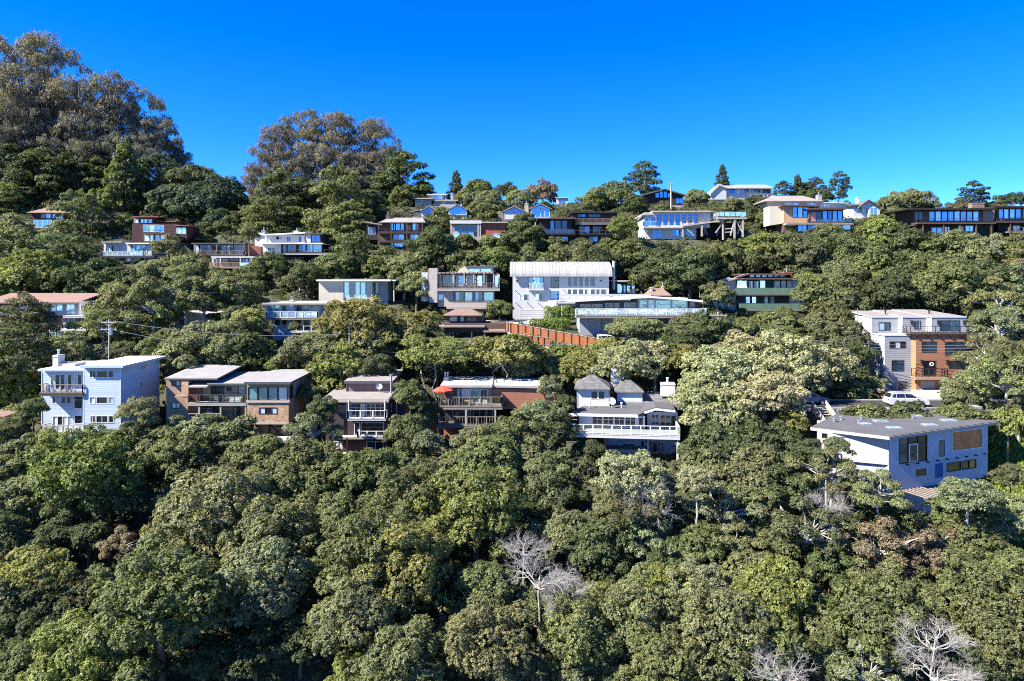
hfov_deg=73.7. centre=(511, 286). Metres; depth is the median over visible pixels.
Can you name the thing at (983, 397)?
open tree
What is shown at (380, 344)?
oak tree
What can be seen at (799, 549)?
oak tree
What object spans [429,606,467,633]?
open tree
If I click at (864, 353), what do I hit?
oak tree
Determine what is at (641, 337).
shrub
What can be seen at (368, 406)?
window
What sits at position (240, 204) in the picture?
tree
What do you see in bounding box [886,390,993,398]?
driveway
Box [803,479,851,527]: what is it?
bare tree
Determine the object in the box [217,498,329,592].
evergreen tree
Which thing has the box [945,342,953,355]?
window
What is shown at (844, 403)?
road
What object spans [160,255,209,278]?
oak tree
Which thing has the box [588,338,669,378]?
blossoming tree
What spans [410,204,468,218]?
house
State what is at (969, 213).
window
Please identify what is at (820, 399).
parked car
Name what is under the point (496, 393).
house
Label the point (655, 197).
house
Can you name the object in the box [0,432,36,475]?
oak tree
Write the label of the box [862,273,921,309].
oak tree
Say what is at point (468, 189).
oak tree
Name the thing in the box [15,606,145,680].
evergreen tree
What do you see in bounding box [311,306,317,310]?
window
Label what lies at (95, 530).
oak tree
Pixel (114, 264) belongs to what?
cypress tree
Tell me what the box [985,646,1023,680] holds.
open tree
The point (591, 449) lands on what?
oak tree
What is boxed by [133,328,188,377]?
oak tree
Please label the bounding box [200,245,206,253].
window
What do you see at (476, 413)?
window
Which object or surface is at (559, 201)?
window
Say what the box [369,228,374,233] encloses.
window
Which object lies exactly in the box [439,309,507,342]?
house
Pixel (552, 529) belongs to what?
oak tree
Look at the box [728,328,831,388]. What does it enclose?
blossoming tree
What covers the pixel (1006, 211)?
window
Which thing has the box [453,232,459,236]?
window
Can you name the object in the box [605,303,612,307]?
window
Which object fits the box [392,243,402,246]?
window
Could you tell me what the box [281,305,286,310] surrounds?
window
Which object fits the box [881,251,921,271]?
oak tree
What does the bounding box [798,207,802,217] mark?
window
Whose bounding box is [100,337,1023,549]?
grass
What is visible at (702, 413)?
blossoming tree
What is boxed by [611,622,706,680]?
evergreen tree
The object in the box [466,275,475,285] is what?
window
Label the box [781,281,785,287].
window
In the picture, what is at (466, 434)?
oak tree
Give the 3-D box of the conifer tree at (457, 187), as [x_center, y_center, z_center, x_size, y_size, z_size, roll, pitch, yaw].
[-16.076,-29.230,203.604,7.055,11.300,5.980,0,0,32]
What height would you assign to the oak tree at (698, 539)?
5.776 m
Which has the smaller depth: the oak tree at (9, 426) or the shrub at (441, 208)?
the oak tree at (9, 426)
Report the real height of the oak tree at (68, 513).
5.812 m
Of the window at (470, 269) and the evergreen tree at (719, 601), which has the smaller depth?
the evergreen tree at (719, 601)
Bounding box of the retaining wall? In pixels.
[824,407,847,416]
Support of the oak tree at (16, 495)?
on the hillside terrain at (134, 517)
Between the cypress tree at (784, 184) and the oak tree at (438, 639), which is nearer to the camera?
the oak tree at (438, 639)
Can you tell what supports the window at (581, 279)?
in the house at (538, 287)
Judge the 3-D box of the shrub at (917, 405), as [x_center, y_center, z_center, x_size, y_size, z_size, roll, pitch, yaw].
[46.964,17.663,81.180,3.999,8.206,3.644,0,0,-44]
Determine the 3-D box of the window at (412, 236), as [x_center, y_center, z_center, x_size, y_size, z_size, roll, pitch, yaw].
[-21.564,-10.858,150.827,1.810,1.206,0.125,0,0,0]
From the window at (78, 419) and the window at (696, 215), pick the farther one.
the window at (696, 215)
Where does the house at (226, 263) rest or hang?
on the hillside terrain at (134, 517)
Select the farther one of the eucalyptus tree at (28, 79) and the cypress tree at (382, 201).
the eucalyptus tree at (28, 79)
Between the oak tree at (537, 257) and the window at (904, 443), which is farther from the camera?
the oak tree at (537, 257)
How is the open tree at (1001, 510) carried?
on the hillside terrain at (134, 517)
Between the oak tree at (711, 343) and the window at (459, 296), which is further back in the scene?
the window at (459, 296)
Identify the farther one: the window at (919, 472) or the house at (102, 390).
the house at (102, 390)
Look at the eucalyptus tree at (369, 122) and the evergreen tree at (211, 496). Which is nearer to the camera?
the evergreen tree at (211, 496)
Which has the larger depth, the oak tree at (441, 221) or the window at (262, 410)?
the oak tree at (441, 221)
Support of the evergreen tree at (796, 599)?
on the hillside terrain at (134, 517)
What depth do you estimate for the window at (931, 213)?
150.85 m
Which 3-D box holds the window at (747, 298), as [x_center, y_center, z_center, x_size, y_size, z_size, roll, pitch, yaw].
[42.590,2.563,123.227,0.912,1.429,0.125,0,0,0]
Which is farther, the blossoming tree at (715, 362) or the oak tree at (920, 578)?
the blossoming tree at (715, 362)
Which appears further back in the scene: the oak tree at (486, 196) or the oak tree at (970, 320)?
the oak tree at (486, 196)
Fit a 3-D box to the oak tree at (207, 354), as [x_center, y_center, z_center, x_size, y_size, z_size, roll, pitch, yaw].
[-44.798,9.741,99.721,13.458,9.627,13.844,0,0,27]
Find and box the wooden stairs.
[811,400,835,420]
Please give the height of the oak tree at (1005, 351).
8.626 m
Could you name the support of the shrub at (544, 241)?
on the hillside terrain at (134, 517)
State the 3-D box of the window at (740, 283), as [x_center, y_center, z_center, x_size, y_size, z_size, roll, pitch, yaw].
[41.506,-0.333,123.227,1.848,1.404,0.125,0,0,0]
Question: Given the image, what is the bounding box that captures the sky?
[0,0,1023,207]
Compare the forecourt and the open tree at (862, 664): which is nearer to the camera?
the open tree at (862, 664)
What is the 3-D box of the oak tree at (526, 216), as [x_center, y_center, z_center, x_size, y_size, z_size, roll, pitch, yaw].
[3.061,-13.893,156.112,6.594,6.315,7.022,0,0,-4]
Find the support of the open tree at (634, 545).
on the hillside terrain at (134, 517)
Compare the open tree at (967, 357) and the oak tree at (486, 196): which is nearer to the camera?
the open tree at (967, 357)
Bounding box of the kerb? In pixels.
[830,399,1011,399]
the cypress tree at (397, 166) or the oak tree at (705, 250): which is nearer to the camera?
the oak tree at (705, 250)
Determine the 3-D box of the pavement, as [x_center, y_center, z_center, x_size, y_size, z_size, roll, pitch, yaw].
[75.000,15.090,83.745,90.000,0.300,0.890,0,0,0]
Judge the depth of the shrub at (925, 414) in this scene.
78.44 m
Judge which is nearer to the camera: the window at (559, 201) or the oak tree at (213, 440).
the oak tree at (213, 440)
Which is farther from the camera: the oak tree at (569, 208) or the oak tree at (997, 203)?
the oak tree at (997, 203)
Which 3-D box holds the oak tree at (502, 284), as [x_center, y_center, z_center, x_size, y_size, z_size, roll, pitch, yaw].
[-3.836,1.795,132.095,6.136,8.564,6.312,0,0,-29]
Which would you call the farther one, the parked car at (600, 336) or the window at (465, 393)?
the parked car at (600, 336)
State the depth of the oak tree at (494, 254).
131.90 m
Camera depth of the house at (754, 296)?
123.20 m
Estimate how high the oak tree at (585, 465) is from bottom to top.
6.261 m
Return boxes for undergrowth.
[0,189,1023,680]
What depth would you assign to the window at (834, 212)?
156.06 m
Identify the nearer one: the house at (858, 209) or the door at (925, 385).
the door at (925, 385)
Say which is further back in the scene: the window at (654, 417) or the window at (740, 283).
the window at (740, 283)
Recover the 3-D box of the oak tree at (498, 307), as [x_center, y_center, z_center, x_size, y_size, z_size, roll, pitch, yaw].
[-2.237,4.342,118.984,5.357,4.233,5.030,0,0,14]
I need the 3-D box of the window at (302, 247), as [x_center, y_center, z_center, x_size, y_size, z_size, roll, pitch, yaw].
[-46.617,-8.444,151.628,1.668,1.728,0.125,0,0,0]
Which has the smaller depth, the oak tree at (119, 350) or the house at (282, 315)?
the oak tree at (119, 350)
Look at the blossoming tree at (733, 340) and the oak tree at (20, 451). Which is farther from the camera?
the blossoming tree at (733, 340)
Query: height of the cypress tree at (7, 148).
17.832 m
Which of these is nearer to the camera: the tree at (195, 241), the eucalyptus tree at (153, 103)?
the tree at (195, 241)
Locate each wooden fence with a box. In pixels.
[505,321,509,333]
[510,322,598,347]
[514,334,549,348]
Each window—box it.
[33,220,37,227]
[39,220,42,227]
[49,332,61,337]
[50,304,62,310]
[50,374,59,388]
[52,416,72,424]
[56,397,65,403]
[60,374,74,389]
[63,318,73,327]
[66,304,74,313]
[66,397,70,403]
[74,318,81,327]
[74,396,82,407]
[74,415,82,423]
[77,374,81,383]
[89,371,95,377]
[89,397,95,403]
[90,416,95,422]
[96,371,107,377]
[96,397,107,403]
[96,416,107,422]
[108,371,113,377]
[108,397,113,403]
[109,416,113,422]
[118,257,125,260]
[130,245,134,250]
[134,257,144,260]
[136,245,140,250]
[141,245,145,251]
[143,225,147,231]
[144,235,148,240]
[147,245,150,253]
[149,225,153,231]
[154,225,158,231]
[171,381,179,385]
[171,403,179,408]
[179,319,183,325]
[181,228,185,233]
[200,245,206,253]
[200,406,219,412]
[207,245,211,253]
[211,386,223,394]
[213,245,220,253]
[214,259,219,265]
[222,245,225,253]
[227,245,232,253]
[230,259,237,265]
[233,407,239,415]
[234,245,242,253]
[238,386,244,393]
[241,259,249,262]
[248,387,257,399]
[258,387,267,399]
[259,407,276,413]
[267,305,272,310]
[268,387,277,399]
[274,305,279,310]
[274,320,279,324]
[278,387,286,399]
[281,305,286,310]
[283,244,286,251]
[287,244,295,251]
[290,384,292,398]
[298,236,303,242]
[298,244,305,251]
[303,306,309,310]
[303,320,309,329]
[307,244,312,251]
[311,235,319,241]
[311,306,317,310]
[313,244,321,251]
[334,441,341,448]
[344,282,348,297]
[346,404,364,417]
[350,282,354,297]
[354,422,359,434]
[355,282,359,297]
[361,282,365,297]
[361,422,383,434]
[366,282,371,297]
[366,404,383,416]
[367,441,383,448]
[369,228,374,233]
[374,282,377,292]
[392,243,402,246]
[393,234,397,239]
[396,223,399,230]
[398,234,403,239]
[400,223,403,230]
[410,234,417,239]
[412,223,418,230]
[438,294,442,299]
[442,275,452,285]
[445,331,451,336]
[449,316,456,321]
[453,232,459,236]
[453,410,470,415]
[454,225,458,231]
[454,275,463,285]
[454,389,459,397]
[455,292,463,302]
[460,225,465,231]
[461,389,479,397]
[465,292,471,302]
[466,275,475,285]
[467,225,472,231]
[467,316,476,321]
[469,268,479,271]
[473,410,485,416]
[475,292,481,302]
[477,275,486,285]
[480,389,486,401]
[481,268,491,271]
[484,292,493,302]
[487,410,492,416]
[495,275,498,285]
[520,294,527,300]
[529,277,543,287]
[535,294,542,299]
[550,220,553,229]
[550,291,558,299]
[551,277,558,287]
[555,220,560,229]
[558,200,565,204]
[562,220,566,229]
[567,277,571,286]
[572,289,577,293]
[573,277,577,286]
[578,289,583,293]
[579,225,589,232]
[579,277,583,286]
[580,304,590,314]
[584,277,588,286]
[584,289,589,293]
[588,214,600,216]
[588,236,597,241]
[590,277,594,286]
[591,391,597,398]
[592,304,601,314]
[592,417,601,426]
[593,225,602,232]
[598,391,604,399]
[603,417,613,426]
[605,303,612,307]
[614,417,623,427]
[617,284,622,293]
[623,443,634,445]
[625,417,635,427]
[627,285,630,293]
[629,303,636,307]
[631,284,634,293]
[638,417,643,428]
[639,300,646,307]
[648,300,654,307]
[651,414,658,424]
[652,444,657,452]
[653,230,656,237]
[655,300,670,307]
[657,213,661,225]
[658,230,661,237]
[660,415,675,425]
[663,213,667,225]
[669,213,673,225]
[671,230,680,235]
[672,300,686,307]
[675,213,679,225]
[676,198,682,203]
[682,213,686,223]
[685,230,693,235]
[688,213,692,223]
[689,302,694,307]
[694,213,698,222]
[737,280,746,287]
[745,296,750,303]
[752,296,756,303]
[754,281,758,287]
[760,280,765,287]
[764,296,768,303]
[770,296,774,303]
[774,281,779,287]
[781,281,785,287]
[787,281,791,287]
[793,207,796,217]
[793,280,797,287]
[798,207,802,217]
[798,225,806,231]
[803,207,807,217]
[808,225,816,229]
[810,212,821,221]
[823,211,826,221]
[828,211,831,221]
[833,211,836,221]
[838,211,841,221]
[839,436,849,442]
[842,225,850,229]
[856,208,865,211]
[870,207,877,214]
[879,322,890,330]
[890,342,905,347]
[892,360,903,370]
[899,435,926,463]
[914,321,920,328]
[915,212,922,220]
[915,467,926,477]
[922,342,936,351]
[929,211,934,220]
[935,211,940,220]
[938,438,945,457]
[940,320,959,331]
[942,211,947,220]
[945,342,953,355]
[947,461,960,471]
[948,211,953,220]
[949,361,968,368]
[952,428,982,451]
[954,211,959,220]
[954,342,964,347]
[961,211,965,220]
[962,459,976,469]
[965,225,973,231]
[967,211,972,220]
[973,211,978,220]
[999,209,1003,218]
[1004,209,1008,218]
[1010,209,1014,218]
[1016,209,1020,218]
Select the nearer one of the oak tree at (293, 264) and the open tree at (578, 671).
the open tree at (578, 671)
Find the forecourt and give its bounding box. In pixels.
[485,320,551,324]
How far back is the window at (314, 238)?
152.45 m
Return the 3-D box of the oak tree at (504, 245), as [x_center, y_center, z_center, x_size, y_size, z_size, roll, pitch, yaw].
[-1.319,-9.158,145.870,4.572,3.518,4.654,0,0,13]
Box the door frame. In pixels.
[891,380,907,389]
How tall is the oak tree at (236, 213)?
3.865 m
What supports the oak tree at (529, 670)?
on the hillside terrain at (134, 517)
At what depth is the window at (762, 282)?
123.24 m
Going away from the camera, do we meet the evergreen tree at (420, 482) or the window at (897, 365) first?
the evergreen tree at (420, 482)
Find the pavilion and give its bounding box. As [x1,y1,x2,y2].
[609,280,635,296]
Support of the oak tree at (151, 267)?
on the hillside terrain at (134, 517)
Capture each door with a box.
[521,310,543,318]
[550,301,555,306]
[892,381,898,389]
[899,381,906,389]
[921,381,934,389]
[923,361,935,375]
[935,463,942,477]
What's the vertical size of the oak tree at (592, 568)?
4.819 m
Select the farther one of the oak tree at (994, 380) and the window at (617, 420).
the oak tree at (994, 380)
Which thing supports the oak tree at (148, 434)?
on the hillside terrain at (134, 517)
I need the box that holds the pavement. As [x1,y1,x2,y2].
[765,407,1023,410]
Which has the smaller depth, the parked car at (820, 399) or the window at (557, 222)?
the parked car at (820, 399)
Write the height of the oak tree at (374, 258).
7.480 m
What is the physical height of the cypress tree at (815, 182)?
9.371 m
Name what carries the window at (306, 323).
in the house at (282, 315)
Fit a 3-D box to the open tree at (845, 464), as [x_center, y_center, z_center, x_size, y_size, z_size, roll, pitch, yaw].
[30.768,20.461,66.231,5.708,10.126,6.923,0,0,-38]
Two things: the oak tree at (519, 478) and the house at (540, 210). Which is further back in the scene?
the house at (540, 210)
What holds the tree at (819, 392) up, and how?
on the hillside terrain at (134, 517)
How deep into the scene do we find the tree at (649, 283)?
127.87 m
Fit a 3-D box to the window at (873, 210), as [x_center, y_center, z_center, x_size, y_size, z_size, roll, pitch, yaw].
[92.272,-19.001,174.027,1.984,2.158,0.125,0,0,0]
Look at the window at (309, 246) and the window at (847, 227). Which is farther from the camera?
the window at (847, 227)
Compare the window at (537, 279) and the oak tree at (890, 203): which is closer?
the window at (537, 279)
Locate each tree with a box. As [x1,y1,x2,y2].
[0,29,96,140]
[0,34,63,143]
[0,62,74,184]
[0,96,39,176]
[0,140,45,185]
[0,146,71,207]
[0,182,31,207]
[0,187,23,211]
[0,212,48,254]
[0,226,48,292]
[0,247,70,295]
[0,270,41,295]
[0,291,63,363]
[0,319,54,404]
[0,369,40,410]
[0,415,32,479]
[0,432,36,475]
[0,453,30,481]
[0,475,50,547]
[0,509,34,561]
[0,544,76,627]
[0,571,36,612]
[0,610,29,641]
[0,639,26,679]
[0,644,54,680]
[2,174,43,205]
[3,427,72,482]
[5,602,82,653]
[8,123,63,189]
[12,397,50,472]
[14,232,66,253]
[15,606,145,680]
[17,106,102,196]
[17,523,85,565]
[19,566,103,619]
[20,71,122,178]
[22,422,148,546]
[24,497,92,532]
[27,145,90,197]
[29,432,65,496]
[38,257,124,300]
[38,329,103,366]
[42,188,116,239]
[44,230,113,290]
[57,138,109,190]
[61,69,150,172]
[62,308,134,354]
[62,519,114,568]
[65,154,109,193]
[67,564,119,610]
[68,118,124,187]
[78,208,125,228]
[78,531,236,680]
[80,188,101,221]
[81,281,183,335]
[83,470,154,535]
[91,184,119,220]
[94,266,147,315]
[95,137,148,215]
[95,524,147,563]
[96,130,153,190]
[100,255,123,268]
[101,340,141,359]
[102,86,178,176]
[102,415,177,471]
[107,214,133,231]
[110,643,171,680]
[112,396,161,431]
[117,283,185,341]
[119,269,159,306]
[120,174,158,211]
[121,152,178,209]
[131,117,189,188]
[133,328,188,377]
[134,259,174,283]
[134,261,228,329]
[134,426,215,481]
[134,528,180,554]
[138,482,191,535]
[139,465,282,556]
[144,183,189,215]
[149,234,187,259]
[150,320,252,374]
[152,163,219,195]
[155,414,185,462]
[159,139,189,167]
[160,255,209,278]
[160,350,199,384]
[166,184,231,220]
[168,275,246,322]
[169,626,235,680]
[170,150,194,170]
[172,414,219,471]
[181,173,253,216]
[187,319,246,364]
[187,554,231,625]
[190,237,206,242]
[193,232,213,242]
[193,413,230,451]
[195,222,221,236]
[199,435,218,454]
[200,267,269,321]
[200,450,253,475]
[201,467,279,508]
[202,207,229,224]
[202,534,319,637]
[206,266,222,277]
[211,622,293,680]
[213,215,240,231]
[215,331,277,370]
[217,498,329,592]
[218,305,267,329]
[222,211,247,222]
[223,433,290,470]
[227,308,268,368]
[231,201,252,211]
[231,224,242,232]
[238,225,260,255]
[239,156,277,198]
[239,195,294,237]
[239,258,273,277]
[240,167,314,228]
[241,123,298,201]
[242,595,297,632]
[244,250,292,295]
[247,351,295,370]
[262,147,314,196]
[266,433,345,484]
[268,108,329,181]
[270,460,339,533]
[270,611,331,678]
[271,331,331,365]
[273,262,298,280]
[275,267,328,289]
[278,176,322,219]
[278,578,326,616]
[281,333,342,384]
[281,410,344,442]
[282,262,323,298]
[288,141,336,204]
[288,322,302,330]
[288,528,327,564]
[293,110,358,204]
[296,383,321,437]
[299,457,359,492]
[299,504,419,636]
[300,163,378,233]
[300,179,337,212]
[300,564,406,680]
[304,341,366,392]
[306,394,339,440]
[308,488,366,533]
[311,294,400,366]
[314,253,357,278]
[315,320,350,340]
[321,150,368,203]
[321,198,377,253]
[323,642,373,680]
[325,115,384,198]
[330,232,381,278]
[334,446,400,507]
[340,321,396,359]
[349,116,401,194]
[350,151,386,192]
[350,518,454,640]
[352,245,396,274]
[353,496,401,530]
[355,190,390,224]
[355,613,449,680]
[358,353,396,374]
[359,170,400,204]
[365,456,455,526]
[366,269,397,287]
[366,310,422,368]
[369,149,435,206]
[373,143,409,192]
[377,445,427,508]
[380,255,424,299]
[382,432,400,448]
[383,413,429,488]
[384,251,433,295]
[388,184,418,205]
[388,321,436,353]
[391,378,428,436]
[395,271,427,311]
[395,333,483,418]
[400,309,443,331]
[400,357,429,383]
[401,224,459,267]
[403,427,442,454]
[403,434,442,457]
[411,242,458,272]
[411,524,469,562]
[412,464,529,562]
[415,179,436,195]
[415,411,433,423]
[416,364,452,386]
[416,629,461,669]
[418,401,442,429]
[419,209,450,234]
[429,245,472,269]
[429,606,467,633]
[430,448,471,483]
[434,560,470,595]
[441,591,544,680]
[446,170,462,199]
[446,250,501,277]
[447,560,528,620]
[449,423,500,491]
[450,434,528,509]
[453,359,489,375]
[454,179,498,204]
[454,233,477,250]
[460,332,552,378]
[462,197,474,205]
[466,200,491,214]
[475,190,504,206]
[476,234,497,250]
[477,246,515,272]
[481,423,524,469]
[484,299,514,320]
[489,650,549,680]
[490,468,534,506]
[493,408,535,438]
[494,181,516,197]
[494,256,520,293]
[495,239,516,249]
[497,220,545,255]
[497,526,553,628]
[498,427,543,474]
[499,587,547,634]
[500,278,508,290]
[502,346,559,377]
[503,189,534,207]
[503,543,583,656]
[508,246,554,274]
[511,212,538,227]
[514,494,554,538]
[516,398,570,461]
[522,447,578,513]
[525,178,558,202]
[525,435,565,462]
[526,508,596,576]
[531,412,579,461]
[534,584,625,677]
[536,374,564,401]
[536,572,592,641]
[539,201,554,209]
[540,475,592,511]
[544,243,587,261]
[545,236,567,251]
[549,658,600,680]
[551,349,606,400]
[553,394,576,449]
[557,515,632,582]
[559,240,600,261]
[562,438,605,476]
[564,203,578,213]
[564,457,600,511]
[568,237,589,248]
[570,200,600,210]
[573,186,612,206]
[576,246,616,278]
[577,579,617,609]
[579,548,633,589]
[581,485,639,524]
[586,638,639,680]
[588,337,628,368]
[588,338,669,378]
[589,448,671,566]
[594,180,635,209]
[594,238,617,250]
[599,562,681,657]
[602,487,660,569]
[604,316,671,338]
[605,216,639,240]
[607,238,644,263]
[609,253,634,279]
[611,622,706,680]
[612,474,682,564]
[620,194,649,212]
[620,517,675,561]
[622,159,662,194]
[624,272,653,293]
[627,561,686,605]
[631,258,675,284]
[636,339,676,390]
[638,239,682,271]
[640,536,694,574]
[642,476,678,517]
[650,331,705,368]
[650,636,723,680]
[651,496,707,532]
[653,200,673,210]
[653,280,673,294]
[654,250,717,298]
[655,321,697,335]
[660,343,704,378]
[663,269,702,297]
[663,584,715,634]
[666,386,759,436]
[666,455,686,493]
[666,553,735,596]
[668,520,734,573]
[669,312,711,331]
[670,573,770,680]
[672,369,740,424]
[674,244,718,266]
[675,324,704,344]
[675,373,714,429]
[675,465,720,571]
[676,440,700,455]
[676,447,743,509]
[677,344,766,390]
[677,420,749,499]
[683,189,713,204]
[684,482,767,534]
[686,275,719,307]
[687,309,735,354]
[698,280,737,310]
[703,327,745,351]
[703,609,809,680]
[707,238,750,275]
[709,250,738,280]
[710,329,776,364]
[713,164,729,186]
[713,521,767,574]
[714,441,781,490]
[717,244,766,279]
[717,549,782,604]
[720,365,772,404]
[722,197,743,210]
[722,317,774,338]
[726,477,790,512]
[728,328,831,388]
[729,367,811,418]
[730,553,819,645]
[731,307,752,318]
[731,416,802,464]
[735,509,784,551]
[737,231,783,279]
[738,204,763,221]
[743,638,818,680]
[745,194,768,207]
[748,449,829,505]
[752,310,804,331]
[753,210,766,232]
[753,237,794,279]
[756,523,813,562]
[760,231,816,279]
[762,494,860,581]
[768,325,813,356]
[769,306,800,324]
[770,355,833,391]
[771,180,794,195]
[771,408,811,433]
[778,428,812,445]
[780,258,820,279]
[781,452,828,518]
[784,239,832,270]
[784,445,860,524]
[785,437,830,506]
[786,632,856,680]
[788,274,846,310]
[789,597,858,653]
[790,174,805,195]
[791,271,815,299]
[792,237,839,271]
[793,316,832,335]
[793,583,839,630]
[798,182,815,194]
[800,323,851,353]
[800,347,861,397]
[801,540,856,593]
[803,190,828,201]
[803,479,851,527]
[804,176,827,192]
[804,276,874,329]
[804,299,854,354]
[804,384,825,395]
[807,223,845,241]
[812,320,876,359]
[815,189,833,199]
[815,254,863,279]
[815,570,940,671]
[816,230,874,263]
[819,516,877,553]
[819,630,915,680]
[820,233,898,286]
[822,436,856,516]
[823,262,870,305]
[827,170,852,201]
[828,356,872,381]
[828,494,887,539]
[831,476,872,555]
[833,468,910,546]
[836,514,937,575]
[839,340,879,360]
[839,552,917,627]
[849,253,894,282]
[855,217,916,243]
[855,286,885,309]
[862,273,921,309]
[863,214,899,225]
[870,493,914,530]
[872,630,929,678]
[873,195,908,214]
[874,505,938,555]
[875,221,941,253]
[880,259,950,301]
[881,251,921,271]
[887,187,939,207]
[887,558,932,594]
[890,605,981,680]
[893,637,987,680]
[896,523,960,571]
[900,240,960,269]
[903,282,955,311]
[911,581,963,632]
[915,257,987,313]
[922,282,986,314]
[923,542,985,587]
[925,494,991,547]
[926,202,942,207]
[928,546,1023,639]
[931,229,998,260]
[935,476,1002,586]
[937,513,1011,558]
[937,633,1023,680]
[938,370,1003,409]
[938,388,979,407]
[939,590,1023,679]
[941,229,966,239]
[944,197,969,207]
[950,332,1018,363]
[951,276,1023,329]
[952,258,1022,290]
[954,180,990,207]
[956,354,1023,406]
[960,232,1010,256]
[963,363,1013,387]
[966,304,1023,341]
[967,310,994,354]
[975,544,1023,568]
[980,262,1023,307]
[981,486,1009,548]
[983,339,1023,404]
[984,200,1007,206]
[984,504,1023,542]
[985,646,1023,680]
[987,248,1023,276]
[987,406,1023,466]
[987,462,1023,532]
[988,493,1023,524]
[988,546,1023,600]
[990,240,1023,269]
[992,192,1023,205]
[996,396,1023,442]
[1003,233,1023,243]
[1004,629,1023,654]
[1007,328,1023,349]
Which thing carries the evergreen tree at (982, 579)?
on the hillside terrain at (134, 517)
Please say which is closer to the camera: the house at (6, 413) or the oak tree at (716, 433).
the oak tree at (716, 433)
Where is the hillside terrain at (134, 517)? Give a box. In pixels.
[0,189,1023,680]
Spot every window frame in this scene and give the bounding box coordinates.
[449,205,466,214]
[531,204,549,217]
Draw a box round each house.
[0,291,108,342]
[0,409,24,418]
[27,204,80,229]
[38,349,165,440]
[99,242,167,262]
[132,216,201,244]
[164,365,315,440]
[175,310,223,335]
[191,243,263,257]
[208,256,270,273]
[255,227,331,262]
[261,296,342,339]
[316,279,398,304]
[326,369,411,456]
[365,212,427,249]
[406,192,459,207]
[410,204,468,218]
[421,266,499,321]
[437,372,555,435]
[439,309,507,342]
[450,220,507,240]
[498,201,551,221]
[510,261,650,320]
[535,211,617,244]
[565,295,706,335]
[566,363,685,459]
[635,210,746,239]
[640,188,684,207]
[644,282,671,296]
[699,268,812,315]
[708,184,772,202]
[753,192,852,233]
[810,405,1000,514]
[843,195,880,218]
[848,309,976,392]
[882,203,996,237]
[985,206,1023,236]
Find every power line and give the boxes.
[116,321,348,335]
[727,330,993,345]
[739,335,991,348]
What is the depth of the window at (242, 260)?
144.26 m
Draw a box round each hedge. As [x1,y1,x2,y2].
[529,318,570,328]
[543,305,575,318]
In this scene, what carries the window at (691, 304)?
in the house at (594, 316)
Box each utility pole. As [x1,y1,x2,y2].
[101,319,116,359]
[347,319,359,371]
[669,182,673,210]
[710,312,726,340]
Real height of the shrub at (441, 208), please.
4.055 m
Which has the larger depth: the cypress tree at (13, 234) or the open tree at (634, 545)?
the cypress tree at (13, 234)
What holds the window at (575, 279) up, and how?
in the house at (538, 287)
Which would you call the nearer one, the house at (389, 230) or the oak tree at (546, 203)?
the house at (389, 230)
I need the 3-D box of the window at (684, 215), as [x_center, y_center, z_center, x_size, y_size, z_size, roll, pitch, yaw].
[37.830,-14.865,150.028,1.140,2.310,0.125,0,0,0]
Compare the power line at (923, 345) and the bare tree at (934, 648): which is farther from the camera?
the power line at (923, 345)
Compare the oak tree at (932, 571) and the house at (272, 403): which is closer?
the oak tree at (932, 571)
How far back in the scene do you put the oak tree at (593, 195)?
181.63 m
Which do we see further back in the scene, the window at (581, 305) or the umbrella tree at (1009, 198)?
the umbrella tree at (1009, 198)
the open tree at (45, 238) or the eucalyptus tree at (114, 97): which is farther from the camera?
the eucalyptus tree at (114, 97)
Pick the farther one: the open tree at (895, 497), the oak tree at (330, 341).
the oak tree at (330, 341)
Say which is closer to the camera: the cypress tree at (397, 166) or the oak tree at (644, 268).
the oak tree at (644, 268)
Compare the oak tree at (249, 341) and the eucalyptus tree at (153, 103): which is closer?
the oak tree at (249, 341)
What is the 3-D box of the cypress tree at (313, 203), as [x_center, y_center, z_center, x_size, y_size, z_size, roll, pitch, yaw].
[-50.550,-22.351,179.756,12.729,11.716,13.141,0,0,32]
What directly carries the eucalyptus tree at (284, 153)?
on the hillside terrain at (134, 517)
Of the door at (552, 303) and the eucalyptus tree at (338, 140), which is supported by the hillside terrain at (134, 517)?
the eucalyptus tree at (338, 140)
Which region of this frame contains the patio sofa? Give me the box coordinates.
[225,396,242,401]
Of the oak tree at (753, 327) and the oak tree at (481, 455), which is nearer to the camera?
the oak tree at (481, 455)
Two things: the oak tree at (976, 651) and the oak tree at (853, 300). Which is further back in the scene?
the oak tree at (853, 300)
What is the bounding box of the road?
[768,400,1023,406]
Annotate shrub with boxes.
[199,413,257,445]
[217,425,263,444]
[433,205,448,212]
[475,203,503,220]
[537,237,550,249]
[546,345,568,356]
[557,344,584,358]
[583,342,605,357]
[598,331,657,352]
[629,332,667,340]
[819,379,864,398]
[841,408,865,415]
[842,384,872,398]
[844,370,887,390]
[844,401,893,418]
[867,389,885,398]
[876,375,890,383]
[885,402,911,418]
[889,400,925,413]
[911,410,932,416]
[925,406,968,414]
[934,402,992,419]
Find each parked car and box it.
[595,334,612,338]
[791,389,829,404]
[882,391,929,404]
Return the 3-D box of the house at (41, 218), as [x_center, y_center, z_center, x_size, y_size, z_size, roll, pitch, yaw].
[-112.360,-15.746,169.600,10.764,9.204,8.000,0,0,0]
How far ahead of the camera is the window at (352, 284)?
125.25 m
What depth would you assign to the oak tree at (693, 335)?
101.69 m
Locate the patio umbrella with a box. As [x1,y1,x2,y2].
[433,386,452,392]
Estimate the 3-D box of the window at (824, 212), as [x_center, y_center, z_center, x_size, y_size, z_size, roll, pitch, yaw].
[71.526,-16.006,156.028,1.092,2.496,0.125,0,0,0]
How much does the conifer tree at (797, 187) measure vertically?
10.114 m
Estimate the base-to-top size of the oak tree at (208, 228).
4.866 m
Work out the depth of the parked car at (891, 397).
85.45 m
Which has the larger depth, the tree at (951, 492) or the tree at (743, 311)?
the tree at (743, 311)

